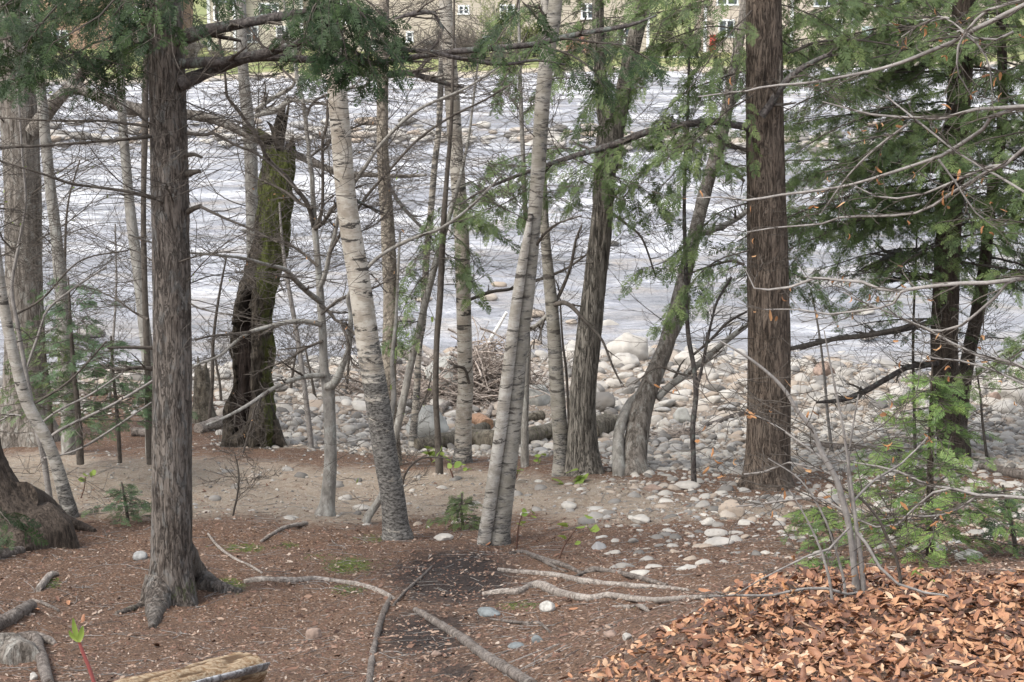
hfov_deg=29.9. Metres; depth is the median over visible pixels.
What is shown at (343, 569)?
moss
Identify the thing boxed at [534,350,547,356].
river stone
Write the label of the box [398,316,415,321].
wet rock
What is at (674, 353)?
river stone
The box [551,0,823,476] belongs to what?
maple tree
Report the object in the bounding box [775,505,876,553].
hemlock seedling
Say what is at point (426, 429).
boulder
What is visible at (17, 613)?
fallen branch
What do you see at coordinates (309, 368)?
bare sapling
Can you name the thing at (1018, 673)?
fallen leaf
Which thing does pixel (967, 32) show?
beech tree
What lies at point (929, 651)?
fallen leaf
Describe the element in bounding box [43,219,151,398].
bare sapling
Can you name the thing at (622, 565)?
river stone
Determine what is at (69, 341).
hemlock sapling
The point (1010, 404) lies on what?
boulder
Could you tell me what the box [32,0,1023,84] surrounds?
bank
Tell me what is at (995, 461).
driftwood log
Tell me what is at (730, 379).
river stone
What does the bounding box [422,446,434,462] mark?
seedling
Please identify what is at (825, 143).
bar stone
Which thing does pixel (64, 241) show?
bare sapling
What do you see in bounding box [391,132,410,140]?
bar stone
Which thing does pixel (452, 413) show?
river stone
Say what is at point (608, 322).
boulder
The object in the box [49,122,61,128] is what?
bar stone
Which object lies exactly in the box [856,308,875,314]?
wet rock
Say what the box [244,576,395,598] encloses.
exposed root
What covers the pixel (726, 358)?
river stone
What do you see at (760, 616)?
fallen leaf
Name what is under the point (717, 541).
stone
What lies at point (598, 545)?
river stone
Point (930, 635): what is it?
fallen leaf
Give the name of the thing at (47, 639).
exposed root
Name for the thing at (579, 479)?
seedling
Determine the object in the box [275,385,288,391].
river stone
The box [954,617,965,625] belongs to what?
fallen leaf
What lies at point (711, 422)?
driftwood log
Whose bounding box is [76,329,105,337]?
wet rock
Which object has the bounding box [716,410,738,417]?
river stone
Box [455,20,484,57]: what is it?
thicket
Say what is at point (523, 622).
fallen branch
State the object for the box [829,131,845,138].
bar stone
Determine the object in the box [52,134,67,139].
bar stone
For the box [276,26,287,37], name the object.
window
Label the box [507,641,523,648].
stone
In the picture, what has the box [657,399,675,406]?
river stone
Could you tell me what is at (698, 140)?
bar stone
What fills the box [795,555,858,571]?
hemlock seedling
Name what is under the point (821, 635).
fallen leaf
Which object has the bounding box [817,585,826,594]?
fallen leaf
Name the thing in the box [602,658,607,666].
fallen leaf
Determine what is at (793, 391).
river stone
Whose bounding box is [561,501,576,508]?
stone
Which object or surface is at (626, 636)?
stone
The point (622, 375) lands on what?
river stone
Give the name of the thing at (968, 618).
fallen leaf
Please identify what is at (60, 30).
window
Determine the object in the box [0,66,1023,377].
river
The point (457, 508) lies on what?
hemlock seedling
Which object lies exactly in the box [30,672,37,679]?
stone
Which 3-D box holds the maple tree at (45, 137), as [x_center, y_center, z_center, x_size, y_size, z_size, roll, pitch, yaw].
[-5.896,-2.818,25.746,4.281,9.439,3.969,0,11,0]
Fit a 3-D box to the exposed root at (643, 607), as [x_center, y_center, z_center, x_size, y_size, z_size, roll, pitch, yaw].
[0.862,1.824,13.087,0.177,1.187,3.438,0,11,0]
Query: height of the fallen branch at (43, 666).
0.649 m
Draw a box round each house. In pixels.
[26,0,192,48]
[207,0,308,50]
[341,0,649,51]
[694,0,988,53]
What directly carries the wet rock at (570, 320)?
on the river at (656, 298)
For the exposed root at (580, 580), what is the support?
on the ground
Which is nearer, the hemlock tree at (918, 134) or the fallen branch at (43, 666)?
the fallen branch at (43, 666)
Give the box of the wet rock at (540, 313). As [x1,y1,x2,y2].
[532,309,544,317]
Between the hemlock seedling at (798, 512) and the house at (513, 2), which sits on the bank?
the house at (513, 2)
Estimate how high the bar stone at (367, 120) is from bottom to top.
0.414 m
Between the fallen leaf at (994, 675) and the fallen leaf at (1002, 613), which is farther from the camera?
the fallen leaf at (1002, 613)
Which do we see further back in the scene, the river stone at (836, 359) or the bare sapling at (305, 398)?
the river stone at (836, 359)
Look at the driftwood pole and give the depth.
35.93 m
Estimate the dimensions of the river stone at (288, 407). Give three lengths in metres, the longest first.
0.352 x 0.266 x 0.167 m
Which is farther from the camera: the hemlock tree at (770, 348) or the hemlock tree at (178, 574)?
the hemlock tree at (770, 348)
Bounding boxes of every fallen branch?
[0,546,25,557]
[0,600,36,629]
[29,599,59,611]
[32,633,53,681]
[207,533,261,573]
[260,521,308,541]
[366,595,391,681]
[392,566,432,605]
[412,607,537,681]
[490,618,550,632]
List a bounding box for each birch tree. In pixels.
[0,69,152,517]
[192,0,473,540]
[215,0,469,464]
[319,0,586,463]
[320,29,565,449]
[373,0,706,545]
[405,0,629,476]
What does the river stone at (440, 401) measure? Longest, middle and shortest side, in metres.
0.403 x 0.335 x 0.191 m
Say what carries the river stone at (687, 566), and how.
on the ground
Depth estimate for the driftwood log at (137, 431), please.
28.43 m
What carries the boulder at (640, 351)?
on the river at (656, 298)
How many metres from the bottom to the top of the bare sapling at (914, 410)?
4.303 m
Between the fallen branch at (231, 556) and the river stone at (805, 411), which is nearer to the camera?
the fallen branch at (231, 556)
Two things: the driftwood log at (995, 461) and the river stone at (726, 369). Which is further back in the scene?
the river stone at (726, 369)
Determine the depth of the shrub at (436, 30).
144.65 m
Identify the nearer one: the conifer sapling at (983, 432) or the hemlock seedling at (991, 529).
the hemlock seedling at (991, 529)
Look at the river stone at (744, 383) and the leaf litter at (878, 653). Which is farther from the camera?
the river stone at (744, 383)
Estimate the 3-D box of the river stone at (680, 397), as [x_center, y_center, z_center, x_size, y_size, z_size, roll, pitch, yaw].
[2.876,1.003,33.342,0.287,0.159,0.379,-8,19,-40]
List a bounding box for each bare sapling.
[42,128,120,337]
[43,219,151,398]
[100,175,299,419]
[191,196,421,447]
[192,299,232,400]
[193,411,284,515]
[272,281,342,387]
[273,308,359,396]
[279,301,382,388]
[340,427,452,509]
[361,344,456,430]
[530,280,615,428]
[744,231,912,454]
[831,187,1004,455]
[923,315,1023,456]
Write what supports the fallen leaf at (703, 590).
on the ground
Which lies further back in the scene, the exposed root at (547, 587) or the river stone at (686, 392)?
the river stone at (686, 392)
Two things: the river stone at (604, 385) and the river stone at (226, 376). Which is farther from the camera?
the river stone at (226, 376)
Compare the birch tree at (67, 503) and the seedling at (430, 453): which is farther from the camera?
the seedling at (430, 453)
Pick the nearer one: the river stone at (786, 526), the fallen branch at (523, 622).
the fallen branch at (523, 622)
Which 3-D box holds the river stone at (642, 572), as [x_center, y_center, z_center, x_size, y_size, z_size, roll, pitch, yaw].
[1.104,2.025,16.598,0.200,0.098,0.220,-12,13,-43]
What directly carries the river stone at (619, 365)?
on the ground
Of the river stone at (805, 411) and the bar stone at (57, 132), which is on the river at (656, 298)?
the bar stone at (57, 132)
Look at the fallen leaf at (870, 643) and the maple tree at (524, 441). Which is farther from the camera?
the maple tree at (524, 441)
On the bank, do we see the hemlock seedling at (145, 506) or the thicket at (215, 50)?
the thicket at (215, 50)
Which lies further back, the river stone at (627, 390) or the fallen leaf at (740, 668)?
the river stone at (627, 390)
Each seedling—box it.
[78,470,95,497]
[81,482,150,525]
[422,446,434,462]
[426,491,480,531]
[436,447,471,477]
[515,508,536,548]
[516,453,545,480]
[551,468,588,484]
[557,515,598,558]
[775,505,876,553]
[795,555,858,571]
[911,567,934,581]
[937,485,1023,556]
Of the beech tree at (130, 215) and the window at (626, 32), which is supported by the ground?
the beech tree at (130, 215)
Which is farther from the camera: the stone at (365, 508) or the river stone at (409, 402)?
the river stone at (409, 402)
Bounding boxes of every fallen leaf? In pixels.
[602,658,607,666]
[647,667,650,681]
[694,672,704,676]
[698,588,710,591]
[732,665,745,671]
[753,615,765,618]
[761,670,768,676]
[787,652,801,655]
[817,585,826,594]
[818,631,825,640]
[856,639,865,645]
[864,639,876,645]
[868,603,878,607]
[872,666,881,679]
[880,625,887,630]
[894,664,899,674]
[898,656,907,667]
[909,593,922,600]
[911,660,927,670]
[920,641,926,649]
[922,648,936,654]
[925,633,932,638]
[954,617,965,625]
[954,643,962,653]
[959,617,971,624]
[962,596,972,603]
[973,610,979,620]
[987,672,1002,678]
[995,576,1006,582]
[997,611,1011,616]
[1008,655,1014,661]
[1010,672,1023,675]
[1015,658,1023,666]
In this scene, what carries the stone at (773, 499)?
on the ground
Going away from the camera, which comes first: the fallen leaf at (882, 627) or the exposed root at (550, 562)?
the fallen leaf at (882, 627)
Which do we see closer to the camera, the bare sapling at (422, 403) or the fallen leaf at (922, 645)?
the fallen leaf at (922, 645)
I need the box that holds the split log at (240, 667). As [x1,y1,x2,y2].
[114,652,269,681]
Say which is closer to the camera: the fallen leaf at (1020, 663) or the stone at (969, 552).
the fallen leaf at (1020, 663)
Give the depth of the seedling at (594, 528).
18.29 m
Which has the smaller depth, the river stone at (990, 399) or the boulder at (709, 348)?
the river stone at (990, 399)
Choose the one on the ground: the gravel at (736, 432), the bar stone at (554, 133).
the gravel at (736, 432)
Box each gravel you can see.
[0,64,1020,154]
[0,339,1023,573]
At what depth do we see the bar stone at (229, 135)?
84.80 m
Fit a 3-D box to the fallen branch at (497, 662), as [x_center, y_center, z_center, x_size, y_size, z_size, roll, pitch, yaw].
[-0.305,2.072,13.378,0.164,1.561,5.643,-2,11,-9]
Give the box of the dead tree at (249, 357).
[219,70,326,447]
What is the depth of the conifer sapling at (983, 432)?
25.98 m
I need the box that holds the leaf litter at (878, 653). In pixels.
[559,563,1023,681]
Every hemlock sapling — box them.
[0,237,151,464]
[0,277,150,439]
[53,323,219,462]
[380,64,529,444]
[800,364,1023,567]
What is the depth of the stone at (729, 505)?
20.67 m
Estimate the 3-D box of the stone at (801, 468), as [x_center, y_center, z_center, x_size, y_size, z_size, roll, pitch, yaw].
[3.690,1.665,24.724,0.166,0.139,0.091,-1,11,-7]
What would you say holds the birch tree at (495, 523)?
on the ground
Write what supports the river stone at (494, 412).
on the ground
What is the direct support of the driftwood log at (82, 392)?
on the ground
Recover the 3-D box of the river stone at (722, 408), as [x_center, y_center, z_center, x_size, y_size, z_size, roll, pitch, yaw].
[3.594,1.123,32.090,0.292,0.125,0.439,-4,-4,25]
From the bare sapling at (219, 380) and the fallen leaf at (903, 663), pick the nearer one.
the fallen leaf at (903, 663)
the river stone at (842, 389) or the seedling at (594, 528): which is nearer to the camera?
the seedling at (594, 528)
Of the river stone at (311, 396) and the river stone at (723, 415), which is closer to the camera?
the river stone at (723, 415)
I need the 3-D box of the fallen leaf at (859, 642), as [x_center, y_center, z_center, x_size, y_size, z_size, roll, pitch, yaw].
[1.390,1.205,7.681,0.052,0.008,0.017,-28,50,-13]
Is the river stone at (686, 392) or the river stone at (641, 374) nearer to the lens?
the river stone at (686, 392)
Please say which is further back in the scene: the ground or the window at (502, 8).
the window at (502, 8)
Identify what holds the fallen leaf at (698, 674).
on the leaf litter at (878, 653)
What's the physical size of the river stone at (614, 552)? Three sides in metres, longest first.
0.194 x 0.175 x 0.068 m
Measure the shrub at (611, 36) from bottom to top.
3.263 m
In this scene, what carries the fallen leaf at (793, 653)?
on the leaf litter at (878, 653)
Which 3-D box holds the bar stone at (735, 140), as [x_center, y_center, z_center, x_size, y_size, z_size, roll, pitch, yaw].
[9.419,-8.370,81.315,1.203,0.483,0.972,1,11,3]
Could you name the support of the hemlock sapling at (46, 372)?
on the ground
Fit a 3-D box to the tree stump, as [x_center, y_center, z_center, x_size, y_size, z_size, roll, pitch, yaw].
[-4.809,0.937,29.898,0.477,1.439,0.523,0,11,0]
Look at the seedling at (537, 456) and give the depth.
24.37 m
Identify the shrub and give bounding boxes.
[185,40,204,56]
[268,26,299,54]
[411,14,469,48]
[457,0,538,56]
[508,22,541,56]
[590,15,627,57]
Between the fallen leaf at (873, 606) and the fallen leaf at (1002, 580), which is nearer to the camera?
the fallen leaf at (873, 606)
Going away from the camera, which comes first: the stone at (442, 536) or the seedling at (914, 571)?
the seedling at (914, 571)
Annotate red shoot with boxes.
[69,618,95,681]
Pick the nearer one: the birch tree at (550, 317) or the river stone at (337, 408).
the birch tree at (550, 317)
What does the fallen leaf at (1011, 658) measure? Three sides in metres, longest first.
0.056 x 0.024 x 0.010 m
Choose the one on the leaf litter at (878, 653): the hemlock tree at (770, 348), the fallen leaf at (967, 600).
the fallen leaf at (967, 600)
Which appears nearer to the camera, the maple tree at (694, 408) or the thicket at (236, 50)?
the maple tree at (694, 408)
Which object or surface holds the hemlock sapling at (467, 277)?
on the ground
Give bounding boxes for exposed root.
[16,630,57,644]
[35,571,58,591]
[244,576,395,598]
[482,580,717,602]
[497,568,688,590]
[509,550,667,585]
[612,604,649,611]
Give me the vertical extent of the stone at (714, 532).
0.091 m
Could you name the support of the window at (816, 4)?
in the house at (734, 8)
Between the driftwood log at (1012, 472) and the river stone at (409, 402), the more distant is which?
the river stone at (409, 402)
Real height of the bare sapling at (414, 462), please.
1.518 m
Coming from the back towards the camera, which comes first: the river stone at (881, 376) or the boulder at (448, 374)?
the river stone at (881, 376)
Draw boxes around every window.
[55,30,68,44]
[213,6,216,21]
[247,26,258,42]
[258,3,278,14]
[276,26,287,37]
[405,31,413,42]
[457,5,469,14]
[500,4,514,17]
[580,3,591,18]
[617,27,628,44]
[716,0,738,5]
[718,19,734,37]
[813,0,838,6]
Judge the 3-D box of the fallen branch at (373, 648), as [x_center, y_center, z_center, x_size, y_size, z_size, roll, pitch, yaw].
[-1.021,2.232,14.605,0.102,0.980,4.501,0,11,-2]
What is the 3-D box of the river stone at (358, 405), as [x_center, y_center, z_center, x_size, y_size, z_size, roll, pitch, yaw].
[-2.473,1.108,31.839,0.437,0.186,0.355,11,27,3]
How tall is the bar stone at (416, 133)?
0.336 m
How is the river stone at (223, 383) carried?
on the ground
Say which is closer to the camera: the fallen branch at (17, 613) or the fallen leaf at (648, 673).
the fallen leaf at (648, 673)
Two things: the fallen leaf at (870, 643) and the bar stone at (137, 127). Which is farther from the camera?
the bar stone at (137, 127)
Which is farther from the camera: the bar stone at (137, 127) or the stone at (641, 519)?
the bar stone at (137, 127)
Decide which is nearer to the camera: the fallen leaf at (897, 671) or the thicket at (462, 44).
the fallen leaf at (897, 671)
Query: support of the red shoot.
on the ground
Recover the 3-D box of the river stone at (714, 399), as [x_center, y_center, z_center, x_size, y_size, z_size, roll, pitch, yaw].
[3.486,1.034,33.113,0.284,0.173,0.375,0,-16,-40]
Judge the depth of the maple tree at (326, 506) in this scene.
21.67 m
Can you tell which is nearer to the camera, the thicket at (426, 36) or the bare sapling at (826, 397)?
the bare sapling at (826, 397)
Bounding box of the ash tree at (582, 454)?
[511,0,731,476]
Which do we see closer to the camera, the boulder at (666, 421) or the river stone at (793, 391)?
the boulder at (666, 421)
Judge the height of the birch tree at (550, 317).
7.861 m
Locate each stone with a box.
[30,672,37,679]
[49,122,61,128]
[51,130,70,134]
[51,135,61,141]
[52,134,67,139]
[69,131,91,140]
[91,133,101,139]
[128,126,140,132]
[129,373,142,380]
[133,551,147,560]
[214,369,231,378]
[214,380,230,387]
[214,391,229,399]
[221,134,237,138]
[224,383,232,392]
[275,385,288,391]
[276,402,292,412]
[289,121,311,128]
[297,393,317,402]
[305,628,321,639]
[308,126,327,132]
[309,400,322,407]
[318,404,339,411]
[329,359,350,365]
[329,367,345,374]
[335,388,347,395]
[335,396,351,401]
[351,131,371,138]
[351,400,365,410]
[352,504,369,510]
[354,117,375,125]
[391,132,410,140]
[397,399,419,407]
[398,118,417,123]
[407,130,420,134]
[429,398,444,404]
[431,650,441,656]
[434,533,453,540]
[444,410,455,416]
[462,135,477,140]
[472,405,479,412]
[477,607,500,616]
[482,410,496,416]
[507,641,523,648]
[509,127,529,132]
[516,135,532,142]
[531,635,542,642]
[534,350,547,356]
[539,600,554,611]
[547,137,566,141]
[548,131,561,136]
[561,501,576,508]
[562,350,573,359]
[581,125,598,130]
[588,511,602,518]
[591,541,606,549]
[597,381,608,388]
[603,630,616,637]
[604,550,620,554]
[612,372,633,378]
[614,363,624,367]
[614,386,635,393]
[615,400,621,406]
[615,562,634,567]
[619,398,627,404]
[622,632,631,640]
[630,570,649,575]
[631,514,649,523]
[637,372,644,377]
[639,556,653,560]
[643,484,661,491]
[644,564,661,568]
[652,412,666,417]
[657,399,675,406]
[668,134,703,143]
[670,350,678,359]
[671,364,690,369]
[671,393,688,401]
[674,389,691,395]
[674,481,700,489]
[676,564,696,569]
[677,380,692,387]
[690,403,710,411]
[701,517,715,525]
[702,391,718,397]
[704,384,725,390]
[704,395,720,403]
[704,528,728,536]
[704,537,734,545]
[715,366,733,374]
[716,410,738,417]
[717,354,734,360]
[718,404,736,410]
[718,500,744,515]
[719,389,737,397]
[725,373,746,381]
[728,138,745,148]
[737,378,746,386]
[738,519,754,524]
[766,496,783,502]
[784,130,808,140]
[784,525,800,529]
[791,365,799,371]
[791,385,811,392]
[791,389,798,395]
[792,465,804,472]
[802,408,819,414]
[807,394,824,402]
[815,142,830,146]
[821,389,843,399]
[824,357,842,360]
[827,386,848,391]
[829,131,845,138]
[831,361,845,368]
[835,366,852,375]
[849,384,864,391]
[854,369,874,379]
[868,393,887,399]
[868,399,887,408]
[873,375,893,382]
[873,544,889,548]
[879,359,897,368]
[879,382,901,388]
[889,385,906,394]
[904,545,919,552]
[954,549,982,559]
[966,529,983,533]
[972,379,989,386]
[979,397,1001,405]
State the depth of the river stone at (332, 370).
36.23 m
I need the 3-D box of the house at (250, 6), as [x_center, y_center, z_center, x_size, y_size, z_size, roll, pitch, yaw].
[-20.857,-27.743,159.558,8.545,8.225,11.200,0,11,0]
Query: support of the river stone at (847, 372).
on the ground
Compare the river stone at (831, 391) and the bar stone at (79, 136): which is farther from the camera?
the bar stone at (79, 136)
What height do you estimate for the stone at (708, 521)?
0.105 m
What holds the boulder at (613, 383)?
on the ground
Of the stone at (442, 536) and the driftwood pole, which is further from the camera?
the driftwood pole
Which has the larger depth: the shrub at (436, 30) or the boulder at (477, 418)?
the shrub at (436, 30)
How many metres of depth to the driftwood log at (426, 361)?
37.26 m
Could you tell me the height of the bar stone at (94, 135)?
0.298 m
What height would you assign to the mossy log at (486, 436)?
0.397 m
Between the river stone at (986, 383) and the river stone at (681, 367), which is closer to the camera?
the river stone at (986, 383)
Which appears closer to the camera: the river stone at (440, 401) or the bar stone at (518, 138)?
the river stone at (440, 401)
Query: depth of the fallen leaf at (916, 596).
8.45 m
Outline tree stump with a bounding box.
[192,356,216,423]
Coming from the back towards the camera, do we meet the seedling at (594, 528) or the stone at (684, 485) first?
the stone at (684, 485)
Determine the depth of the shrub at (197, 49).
145.22 m
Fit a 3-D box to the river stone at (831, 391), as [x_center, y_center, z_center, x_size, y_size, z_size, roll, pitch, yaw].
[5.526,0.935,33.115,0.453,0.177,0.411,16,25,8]
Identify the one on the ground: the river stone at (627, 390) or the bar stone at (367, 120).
the river stone at (627, 390)
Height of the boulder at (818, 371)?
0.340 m
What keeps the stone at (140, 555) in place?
on the ground
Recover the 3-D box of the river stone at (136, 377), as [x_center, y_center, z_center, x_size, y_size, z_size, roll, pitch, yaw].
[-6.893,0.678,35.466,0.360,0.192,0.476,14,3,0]
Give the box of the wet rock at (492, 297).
[482,293,497,300]
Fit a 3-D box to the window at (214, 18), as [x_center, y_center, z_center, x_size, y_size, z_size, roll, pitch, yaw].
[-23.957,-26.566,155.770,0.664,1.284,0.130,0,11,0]
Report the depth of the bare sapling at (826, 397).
27.15 m
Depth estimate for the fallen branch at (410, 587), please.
17.30 m
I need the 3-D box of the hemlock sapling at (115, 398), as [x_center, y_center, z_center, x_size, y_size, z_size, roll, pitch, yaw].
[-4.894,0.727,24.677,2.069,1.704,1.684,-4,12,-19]
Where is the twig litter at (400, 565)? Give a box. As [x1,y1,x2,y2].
[0,379,1023,681]
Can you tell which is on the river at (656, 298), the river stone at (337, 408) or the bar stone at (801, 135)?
the bar stone at (801, 135)
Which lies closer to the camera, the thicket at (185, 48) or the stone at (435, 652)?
the stone at (435, 652)
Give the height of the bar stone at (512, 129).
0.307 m
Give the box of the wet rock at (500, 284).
[491,281,506,286]
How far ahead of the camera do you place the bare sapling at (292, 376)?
33.48 m
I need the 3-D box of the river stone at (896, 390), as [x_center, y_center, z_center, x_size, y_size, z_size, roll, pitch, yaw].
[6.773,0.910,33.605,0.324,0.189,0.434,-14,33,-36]
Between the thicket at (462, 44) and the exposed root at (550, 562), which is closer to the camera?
the exposed root at (550, 562)
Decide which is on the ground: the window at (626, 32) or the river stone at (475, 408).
the river stone at (475, 408)
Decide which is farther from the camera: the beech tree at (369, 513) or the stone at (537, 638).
the beech tree at (369, 513)
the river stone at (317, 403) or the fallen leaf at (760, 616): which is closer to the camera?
the fallen leaf at (760, 616)
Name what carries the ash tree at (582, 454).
on the ground
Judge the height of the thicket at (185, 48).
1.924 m
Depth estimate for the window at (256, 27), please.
156.10 m
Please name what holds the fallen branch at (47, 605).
on the ground
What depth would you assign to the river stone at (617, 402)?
32.48 m
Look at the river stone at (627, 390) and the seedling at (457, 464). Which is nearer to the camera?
the seedling at (457, 464)
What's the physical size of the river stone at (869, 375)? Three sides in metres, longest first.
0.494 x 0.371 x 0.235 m
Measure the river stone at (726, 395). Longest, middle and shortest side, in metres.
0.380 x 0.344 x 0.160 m
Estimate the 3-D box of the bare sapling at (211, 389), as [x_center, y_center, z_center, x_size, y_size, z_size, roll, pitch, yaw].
[-4.537,-0.354,28.954,3.316,4.262,1.931,0,11,0]
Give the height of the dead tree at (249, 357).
5.835 m
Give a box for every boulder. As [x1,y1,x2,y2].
[405,405,448,436]
[425,356,457,391]
[529,384,550,405]
[596,392,614,411]
[603,319,618,325]
[604,379,623,387]
[605,332,648,360]
[611,353,638,366]
[658,419,670,427]
[673,350,710,365]
[673,407,690,422]
[707,343,727,355]
[813,361,835,375]
[970,385,988,396]
[988,392,1000,399]
[992,400,1022,413]
[994,381,1023,405]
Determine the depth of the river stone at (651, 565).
17.00 m
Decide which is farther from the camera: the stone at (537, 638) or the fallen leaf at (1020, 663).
the stone at (537, 638)
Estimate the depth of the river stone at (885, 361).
38.11 m
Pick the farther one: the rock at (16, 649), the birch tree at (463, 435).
the birch tree at (463, 435)
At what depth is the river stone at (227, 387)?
33.48 m
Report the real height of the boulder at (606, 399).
0.386 m
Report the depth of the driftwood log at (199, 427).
28.97 m
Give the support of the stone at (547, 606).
on the ground
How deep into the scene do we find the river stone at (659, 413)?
31.34 m
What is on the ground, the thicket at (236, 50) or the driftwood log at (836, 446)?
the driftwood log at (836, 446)
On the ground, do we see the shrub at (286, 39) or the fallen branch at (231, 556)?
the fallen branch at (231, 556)
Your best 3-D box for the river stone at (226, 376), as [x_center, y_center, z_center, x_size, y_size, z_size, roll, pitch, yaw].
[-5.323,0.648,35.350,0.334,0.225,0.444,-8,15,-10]
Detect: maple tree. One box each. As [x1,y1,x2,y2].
[0,0,426,447]
[0,1,243,454]
[0,74,151,517]
[2,0,281,464]
[99,0,418,298]
[127,0,516,516]
[359,0,536,473]
[426,0,632,467]
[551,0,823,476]
[620,0,781,481]
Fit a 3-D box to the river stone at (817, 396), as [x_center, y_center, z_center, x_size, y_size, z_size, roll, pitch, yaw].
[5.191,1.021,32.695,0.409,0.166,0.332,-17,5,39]
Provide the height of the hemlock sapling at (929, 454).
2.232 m
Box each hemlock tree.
[0,0,131,550]
[0,0,671,628]
[448,0,923,491]
[692,0,1023,459]
[837,0,1023,430]
[903,0,1023,403]
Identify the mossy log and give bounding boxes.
[414,422,552,449]
[596,413,626,436]
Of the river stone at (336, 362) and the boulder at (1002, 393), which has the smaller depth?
the boulder at (1002, 393)
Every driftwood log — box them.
[79,388,140,395]
[130,427,144,436]
[193,415,222,432]
[396,364,414,373]
[397,346,431,365]
[422,345,443,358]
[439,397,456,412]
[472,410,545,428]
[485,400,495,416]
[650,410,745,437]
[792,442,879,450]
[975,441,1000,464]
[978,463,1023,478]
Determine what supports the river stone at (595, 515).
on the ground
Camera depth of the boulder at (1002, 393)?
32.12 m
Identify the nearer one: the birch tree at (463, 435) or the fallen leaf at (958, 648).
the fallen leaf at (958, 648)
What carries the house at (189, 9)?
on the bank
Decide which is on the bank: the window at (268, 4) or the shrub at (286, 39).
the shrub at (286, 39)
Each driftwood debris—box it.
[306,304,610,409]
[649,417,717,438]
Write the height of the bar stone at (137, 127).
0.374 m
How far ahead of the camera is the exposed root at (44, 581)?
17.68 m
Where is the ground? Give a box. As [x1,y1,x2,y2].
[0,355,1023,681]
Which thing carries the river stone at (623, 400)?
on the ground
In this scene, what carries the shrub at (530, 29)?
on the bank
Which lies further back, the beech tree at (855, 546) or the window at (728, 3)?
the window at (728, 3)
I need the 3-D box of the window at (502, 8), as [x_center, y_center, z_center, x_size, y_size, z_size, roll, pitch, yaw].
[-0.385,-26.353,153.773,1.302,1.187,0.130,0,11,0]
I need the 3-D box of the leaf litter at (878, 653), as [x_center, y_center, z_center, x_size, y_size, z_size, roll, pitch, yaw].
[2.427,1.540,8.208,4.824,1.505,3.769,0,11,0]
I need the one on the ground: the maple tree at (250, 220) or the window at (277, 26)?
the maple tree at (250, 220)
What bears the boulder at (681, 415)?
on the ground
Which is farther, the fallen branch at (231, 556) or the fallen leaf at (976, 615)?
the fallen branch at (231, 556)
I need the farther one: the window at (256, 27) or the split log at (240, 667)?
the window at (256, 27)
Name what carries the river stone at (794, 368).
on the ground
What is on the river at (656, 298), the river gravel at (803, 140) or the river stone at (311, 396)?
the river gravel at (803, 140)
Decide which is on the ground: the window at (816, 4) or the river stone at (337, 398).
the river stone at (337, 398)
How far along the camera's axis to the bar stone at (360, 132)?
85.04 m
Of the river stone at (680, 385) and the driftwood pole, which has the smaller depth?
the river stone at (680, 385)
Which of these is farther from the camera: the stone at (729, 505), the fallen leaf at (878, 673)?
the stone at (729, 505)
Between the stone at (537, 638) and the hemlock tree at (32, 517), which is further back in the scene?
the hemlock tree at (32, 517)
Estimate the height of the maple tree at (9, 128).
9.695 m
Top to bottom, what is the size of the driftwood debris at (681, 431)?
0.291 m
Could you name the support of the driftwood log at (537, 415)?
on the ground
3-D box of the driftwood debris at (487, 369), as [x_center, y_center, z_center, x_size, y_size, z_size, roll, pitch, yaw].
[-0.915,0.093,33.189,5.256,1.957,2.832,2,11,8]
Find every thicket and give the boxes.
[184,42,201,57]
[203,39,230,56]
[228,39,262,53]
[260,30,293,54]
[411,29,435,48]
[434,24,473,42]
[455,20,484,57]
[455,27,491,59]
[576,32,606,58]
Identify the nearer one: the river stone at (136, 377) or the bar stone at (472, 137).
the river stone at (136, 377)
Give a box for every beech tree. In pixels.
[1,2,288,455]
[314,233,447,522]
[644,313,1006,612]
[678,0,1023,555]
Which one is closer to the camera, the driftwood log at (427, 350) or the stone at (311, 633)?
the stone at (311, 633)
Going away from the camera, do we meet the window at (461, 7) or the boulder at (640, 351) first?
the boulder at (640, 351)
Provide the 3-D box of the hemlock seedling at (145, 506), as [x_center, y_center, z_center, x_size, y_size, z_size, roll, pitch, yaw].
[-4.241,2.000,21.277,0.835,0.862,0.909,11,16,43]
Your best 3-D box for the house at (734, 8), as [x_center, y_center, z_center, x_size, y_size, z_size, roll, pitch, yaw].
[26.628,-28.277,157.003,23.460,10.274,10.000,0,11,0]
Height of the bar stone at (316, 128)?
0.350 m
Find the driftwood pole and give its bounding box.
[481,311,507,358]
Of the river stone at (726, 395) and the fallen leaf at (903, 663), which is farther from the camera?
the river stone at (726, 395)
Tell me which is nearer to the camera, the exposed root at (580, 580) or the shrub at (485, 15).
the exposed root at (580, 580)
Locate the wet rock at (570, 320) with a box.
[565,319,576,323]
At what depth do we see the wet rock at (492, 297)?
45.55 m
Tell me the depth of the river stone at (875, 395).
32.97 m
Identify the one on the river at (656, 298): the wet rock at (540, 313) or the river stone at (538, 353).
the wet rock at (540, 313)
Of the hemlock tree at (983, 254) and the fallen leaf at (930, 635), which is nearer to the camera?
the fallen leaf at (930, 635)
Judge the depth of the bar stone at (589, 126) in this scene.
87.38 m
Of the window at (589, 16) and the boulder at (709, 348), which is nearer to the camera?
the boulder at (709, 348)
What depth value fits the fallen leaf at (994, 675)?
6.77 m
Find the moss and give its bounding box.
[46,537,539,611]
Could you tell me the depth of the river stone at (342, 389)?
33.10 m
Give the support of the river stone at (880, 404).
on the ground
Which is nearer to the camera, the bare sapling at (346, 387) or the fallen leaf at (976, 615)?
the fallen leaf at (976, 615)

